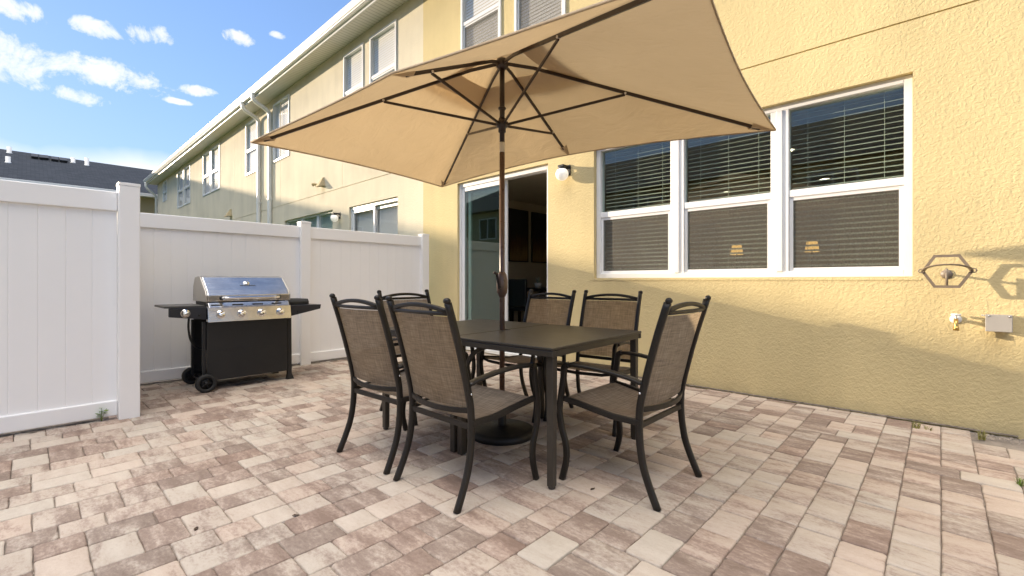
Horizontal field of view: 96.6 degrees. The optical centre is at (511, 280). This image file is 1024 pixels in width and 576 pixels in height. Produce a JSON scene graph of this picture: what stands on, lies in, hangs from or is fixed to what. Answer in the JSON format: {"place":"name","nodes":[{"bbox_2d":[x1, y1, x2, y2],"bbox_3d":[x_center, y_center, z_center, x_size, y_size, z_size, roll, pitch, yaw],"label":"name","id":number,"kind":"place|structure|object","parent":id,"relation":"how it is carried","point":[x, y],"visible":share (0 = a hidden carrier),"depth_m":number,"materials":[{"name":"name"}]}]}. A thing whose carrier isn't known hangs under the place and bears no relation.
{"place":"outdoors","nodes":[
{"label":"outdoors","id":0,"kind":"place"},
{"bbox_2d":[0,146,157,213],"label":"apartment building","id":1,"kind":"structure","parent":0,"point":[41,169],"depth_m":25.04,"materials":[{"name":"grey"}]},
{"bbox_2d":[0,0,350,169],"label":"sky","id":2,"kind":"structure","parent":0,"point":[128,83],"materials":[{"name":"blue"}]},
{"bbox_2d":[140,357,346,385],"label":"bare soil","id":3,"kind":"structure","parent":0,"point":[181,378],"depth_m":5.22,"materials":[{"name":"brown soil"}]},
{"bbox_2d":[0,351,1023,575],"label":"patio paving","id":4,"kind":"structure","parent":0,"point":[265,430],"depth_m":2.35,"materials":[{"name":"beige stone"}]},
{"bbox_2d":[0,179,140,433],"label":"vinyl fence","id":5,"kind":"object","parent":4,"relation":"on","point":[69,304],"visible":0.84,"depth_m":3.46,"materials":[{"name":"white plastic"}]},
{"bbox_2d":[95,408,107,420],"bbox_3d":[-3.220,1.044,3.575,0.102,0.117,0.081,0,0,34],"label":"leafy weed","id":6,"kind":"object","parent":4,"relation":"on","point":[101,411],"visible":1,"depth_m":3.57,"materials":[{"name":"green plant"}]},
{"bbox_2d":[154,276,320,392],"bbox_3d":[-2.909,0.524,4.961,0.665,1.152,1.479,0,0,43],"label":"gas grill","id":7,"kind":"object","parent":4,"relation":"on","point":[240,326],"visible":1,"depth_m":4.78,"materials":[{"name":"black paint"}]},
{"bbox_2d":[140,213,428,382],"bbox_3d":[-2.755,0.166,6.010,0.132,1.909,3.982,0,0,43],"label":"vinyl fence","id":8,"kind":"object","parent":4,"relation":"on","point":[302,259],"visible":0.57,"depth_m":5.76,"materials":[{"name":"white plastic"}]},
{"bbox_2d":[329,293,422,474],"bbox_3d":[-0.746,0.593,2.958,0.616,1.028,0.651,0,0,40],"label":"patio chair","id":9,"kind":"object","parent":4,"relation":"on","point":[369,345],"visible":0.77,"depth_m":2.72,"materials":[{"name":"brown fabric"}]},
{"bbox_2d":[377,289,475,425],"bbox_3d":[-0.743,0.593,3.878,0.651,1.028,0.616,0,0,43],"label":"patio chair","id":10,"kind":"object","parent":4,"relation":"on","point":[422,298],"visible":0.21,"depth_m":4.00,"materials":[{"name":"brown metal"}]},
{"bbox_2d":[386,295,540,513],"bbox_3d":[-0.272,0.593,2.522,0.616,1.028,0.651,0,0,43],"label":"patio chair","id":11,"kind":"object","parent":4,"relation":"on","point":[438,374],"visible":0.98,"depth_m":2.33,"materials":[{"name":"brown fabric"}]},
{"bbox_2d":[475,415,532,445],"bbox_3d":[-0.071,0.950,3.270,0.472,0.300,0.472,0,0,43],"label":"umbrella base","id":12,"kind":"object","parent":4,"relation":"on","point":[503,431],"visible":0.68,"depth_m":3.14,"materials":[{"name":"black paint"}]},
{"bbox_2d":[250,0,775,390],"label":"patio umbrella","id":13,"kind":"object","parent":12,"relation":"in","point":[605,74],"visible":0.99,"depth_m":3.27,"materials":[{"name":"fabric"}]},
{"bbox_2d":[0,350,1017,437],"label":"soil edge","id":14,"kind":"object","parent":4,"relation":"on","point":[47,427],"visible":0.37,"depth_m":3.63,"materials":[{"name":"brown soil"}]},
{"bbox_2d":[382,319,640,489],"bbox_3d":[-0.043,0.725,3.278,1.570,0.750,1.080,0,0,40],"label":"patio table","id":15,"kind":"object","parent":4,"relation":"on","point":[551,343],"visible":0.75,"depth_m":2.87,"materials":[{"name":"paint"}]},
{"bbox_2d":[479,289,575,422],"bbox_3d":[0.153,0.593,3.939,0.616,1.028,0.651,0,0,43],"label":"patio chair","id":16,"kind":"object","parent":4,"relation":"on","point":[540,308],"visible":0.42,"depth_m":4.09,"materials":[{"name":"brown fabric"}]},
{"bbox_2d":[542,290,642,436],"bbox_3d":[0.664,0.593,3.626,0.616,1.028,0.651,0,0,37],"label":"patio chair","id":17,"kind":"object","parent":4,"relation":"on","point":[621,313],"visible":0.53,"depth_m":3.80,"materials":[{"name":"brown fabric"}]},
{"bbox_2d":[557,295,710,511],"bbox_3d":[0.685,0.593,2.546,0.651,1.028,0.616,0,0,43],"label":"patio chair","id":18,"kind":"object","parent":4,"relation":"on","point":[663,381],"visible":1,"depth_m":2.39,"materials":[{"name":"brown fabric"}]},
{"bbox_2d":[911,420,922,428],"bbox_3d":[3.011,1.065,3.424,0.122,0.076,0.120,0,0,-27],"label":"weed","id":19,"kind":"object","parent":4,"relation":"on","point":[918,426],"visible":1,"depth_m":3.40,"materials":[{"name":"green plant"}]},
{"bbox_2d":[977,427,987,440],"bbox_3d":[3.252,1.060,3.161,0.142,0.087,0.104,0,0,-19],"label":"weed","id":20,"kind":"object","parent":4,"relation":"on","point":[983,435],"visible":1,"depth_m":3.16,"materials":[{"name":"green plant"}]},
{"bbox_2d":[967,430,1023,445],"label":"gravel","id":21,"kind":"structure","parent":4,"relation":"on","point":[1006,439],"depth_m":3.18,"materials":[{"name":"grey gravel"}]},
{"bbox_2d":[1014,477,1023,487],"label":"weed","id":22,"kind":"object","parent":4,"relation":"on","point":[1019,483],"visible":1,"depth_m":2.46,"materials":[{"name":"green plant"}]},
{"bbox_2d":[508,279,526,321],"bbox_3d":[0.178,0.535,8.016,0.460,1.130,0.470,0,0,35],"label":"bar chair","id":23,"kind":"object","parent":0,"point":[517,294],"visible":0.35,"depth_m":7.80,"materials":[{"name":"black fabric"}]},
{"bbox_2d":[509,287,546,320],"bbox_3d":[0.588,0.620,8.982,0.900,0.960,1.000,0,0,43],"label":"table","id":24,"kind":"object","parent":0,"point":[539,290],"visible":0.28,"depth_m":8.52,"materials":[{"name":"brown wood"}]},
{"bbox_2d":[534,277,541,287],"bbox_3d":[0.493,0.028,8.618,0.140,0.221,0.140,0,0,43],"label":"potted plant","id":25,"kind":"object","parent":24,"relation":"on","point":[537,284],"visible":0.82,"depth_m":8.57,"materials":[{"name":"green plant"}]},
{"bbox_2d":[143,0,1023,439],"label":"town house","id":26,"kind":"structure","parent":0,"point":[899,124],"depth_m":4.46,"materials":[{"name":"yellow paint"}]},
{"bbox_2d":[163,180,166,201],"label":"window","id":27,"kind":"structure","parent":26,"relation":"in","point":[165,182],"depth_m":23.09,"materials":[{"name":"white glass"}]},
{"bbox_2d":[177,169,182,208],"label":"window","id":28,"kind":"structure","parent":26,"relation":"in","point":[179,177],"depth_m":20.85,"materials":[{"name":"white glass"}]},
{"bbox_2d":[184,164,189,204],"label":"window","id":29,"kind":"structure","parent":26,"relation":"in","point":[187,168],"depth_m":19.95,"materials":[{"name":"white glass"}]},
{"bbox_2d":[203,150,210,195],"bbox_3d":[-11.765,-4.136,17.623,1.080,1.637,0.090,0,0,43],"label":"window","id":30,"kind":"structure","parent":26,"relation":"in","point":[206,186],"depth_m":17.74,"materials":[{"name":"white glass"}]},
{"bbox_2d":[211,143,219,192],"bbox_3d":[-10.897,-4.136,16.808,1.100,1.637,0.090,0,0,43],"label":"window","id":31,"kind":"structure","parent":26,"relation":"in","point":[214,171],"depth_m":16.97,"materials":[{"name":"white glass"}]},
{"bbox_2d":[224,209,231,216],"bbox_3d":[-9.631,-2.302,15.455,0.240,0.276,0.191,0,0,43],"label":"wall vent","id":32,"kind":"object","parent":26,"relation":"attached to","point":[229,213],"depth_m":15.44,"materials":[{"name":"beige paint"}]},
{"bbox_2d":[245,116,257,175],"bbox_3d":[-8.011,-4.136,14.098,1.120,1.637,0.090,0,0,43],"label":"window","id":33,"kind":"structure","parent":26,"relation":"in","point":[249,169],"depth_m":14.33,"materials":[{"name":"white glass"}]},
{"bbox_2d":[273,94,289,162],"bbox_3d":[-6.290,-4.136,12.482,1.140,1.637,0.090,0,0,43],"label":"window","id":34,"kind":"structure","parent":26,"relation":"in","point":[276,106],"depth_m":12.58,"materials":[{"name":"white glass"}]},
{"bbox_2d":[287,218,301,225],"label":"window","id":35,"kind":"structure","parent":26,"relation":"in","point":[291,222],"depth_m":12.14,"materials":[{"name":"teal glass"}]},
{"bbox_2d":[302,214,317,227],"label":"window","id":36,"kind":"structure","parent":26,"relation":"in","point":[313,218],"depth_m":11.37,"materials":[{"name":"teal glass"}]},
{"bbox_2d":[311,177,324,186],"bbox_3d":[-4.577,-2.305,10.726,0.458,0.230,0.166,0,0,43],"label":"wall vent","id":37,"kind":"object","parent":26,"relation":"attached to","point":[321,182],"depth_m":10.64,"materials":[{"name":"beige metal"}]},
{"bbox_2d":[318,211,332,228],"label":"window","id":38,"kind":"structure","parent":26,"relation":"in","point":[326,215],"depth_m":10.89,"materials":[{"name":"teal glass"}]},
{"bbox_2d":[330,212,339,221],"bbox_3d":[-3.910,-1.409,10.079,0.164,0.212,0.196,0,0,43],"label":"wall lamp","id":39,"kind":"object","parent":26,"relation":"attached to","point":[334,217],"visible":1,"depth_m":10.03,"materials":[{"name":"white glass"}]},
{"bbox_2d":[343,42,363,96],"bbox_3d":[-3.360,-4.136,9.730,0.860,1.577,0.090,0,0,43],"label":"window","id":40,"kind":"structure","parent":26,"relation":"in","point":[360,48],"depth_m":9.79,"materials":[{"name":"white glass"}]},
{"bbox_2d":[351,197,397,233],"bbox_3d":[-2.759,-0.244,9.275,1.878,2.697,0.125,0,0,43],"label":"window","id":41,"kind":"structure","parent":26,"relation":"in","point":[379,216],"depth_m":9.24,"materials":[{"name":"glass"}]},
{"bbox_2d":[369,19,396,83],"bbox_3d":[-2.503,-4.136,8.926,0.970,1.577,0.090,0,0,43],"label":"window","id":42,"kind":"structure","parent":26,"relation":"in","point":[373,76],"depth_m":8.97,"materials":[{"name":"white glass"}]},
{"bbox_2d":[461,0,501,49],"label":"window","id":43,"kind":"structure","parent":26,"relation":"in","point":[465,42],"depth_m":7.06,"materials":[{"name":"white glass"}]},
{"bbox_2d":[459,164,547,356],"bbox_3d":[-0.139,-0.235,6.798,1.868,2.679,0.140,0,0,43],"label":"sliding door","id":44,"kind":"structure","parent":26,"relation":"in","point":[490,182],"depth_m":7.31,"materials":[{"name":"white glass"}]},
{"bbox_2d":[508,208,527,261],"bbox_3d":[0.136,-0.950,9.612,0.035,1.100,0.600,0,0,43],"label":"wall picture","id":45,"kind":"object","parent":26,"relation":"attached to","point":[517,235],"depth_m":9.57,"materials":[{"name":"brown wood"}]},
{"bbox_2d":[531,212,546,262],"bbox_3d":[0.629,-0.950,10.137,0.035,1.100,0.600,0,0,43],"label":"wall picture","id":46,"kind":"object","parent":26,"relation":"attached to","point":[538,237],"depth_m":10.07,"materials":[{"name":"brown wood"}]},
{"bbox_2d":[514,0,565,30],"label":"window","id":47,"kind":"structure","parent":26,"relation":"in","point":[519,13],"depth_m":6.31,"materials":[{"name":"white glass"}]},
{"bbox_2d":[556,164,570,180],"bbox_3d":[0.646,-1.379,5.801,0.164,0.212,0.196,0,0,43],"label":"wall lamp","id":48,"kind":"object","parent":26,"relation":"attached to","point":[563,172],"visible":1,"depth_m":5.74,"materials":[{"name":"white glass"}]},
{"bbox_2d":[730,245,743,268],"bbox_3d":[3.944,0.238,8.000,0.260,1.723,0.260,0,0,43],"label":"floor lamp","id":49,"kind":"object","parent":26,"relation":"on","point":[738,246],"visible":0.4,"depth_m":7.95,"materials":[{"name":"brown wood"}]},
{"bbox_2d":[590,74,920,279],"bbox_3d":[2.156,-0.825,4.675,3.043,1.643,0.235,0,0,43],"label":"window","id":50,"kind":"structure","parent":26,"relation":"in","point":[780,261],"depth_m":4.27,"materials":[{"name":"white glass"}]},
{"bbox_2d":[805,241,818,267],"bbox_3d":[4.868,0.232,7.400,0.260,1.735,0.260,0,0,43],"label":"floor lamp","id":51,"kind":"object","parent":26,"relation":"on","point":[810,243],"visible":0.38,"depth_m":7.35,"materials":[{"name":"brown wood"}]},
{"bbox_2d":[918,254,977,287],"bbox_3d":[3.175,-0.070,3.343,0.262,0.244,0.283,0,0,6],"label":"planter holder","id":52,"kind":"object","parent":26,"relation":"attached to","point":[946,274],"visible":1,"depth_m":3.34,"materials":[{"name":"beige metal"}]},
{"bbox_2d":[949,313,961,330],"bbox_3d":[3.287,0.303,3.376,0.070,0.123,0.116,0,0,43],"label":"wall faucet","id":53,"kind":"object","parent":26,"relation":"attached to","point":[955,319],"depth_m":3.37,"materials":[{"name":"white paint"}]},
{"bbox_2d":[981,314,1012,332],"bbox_3d":[3.442,0.298,3.242,0.152,0.121,0.099,0,0,43],"label":"outlet box","id":54,"kind":"object","parent":26,"relation":"attached to","point":[998,323],"visible":1,"depth_m":3.20,"materials":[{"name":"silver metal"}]}
]}

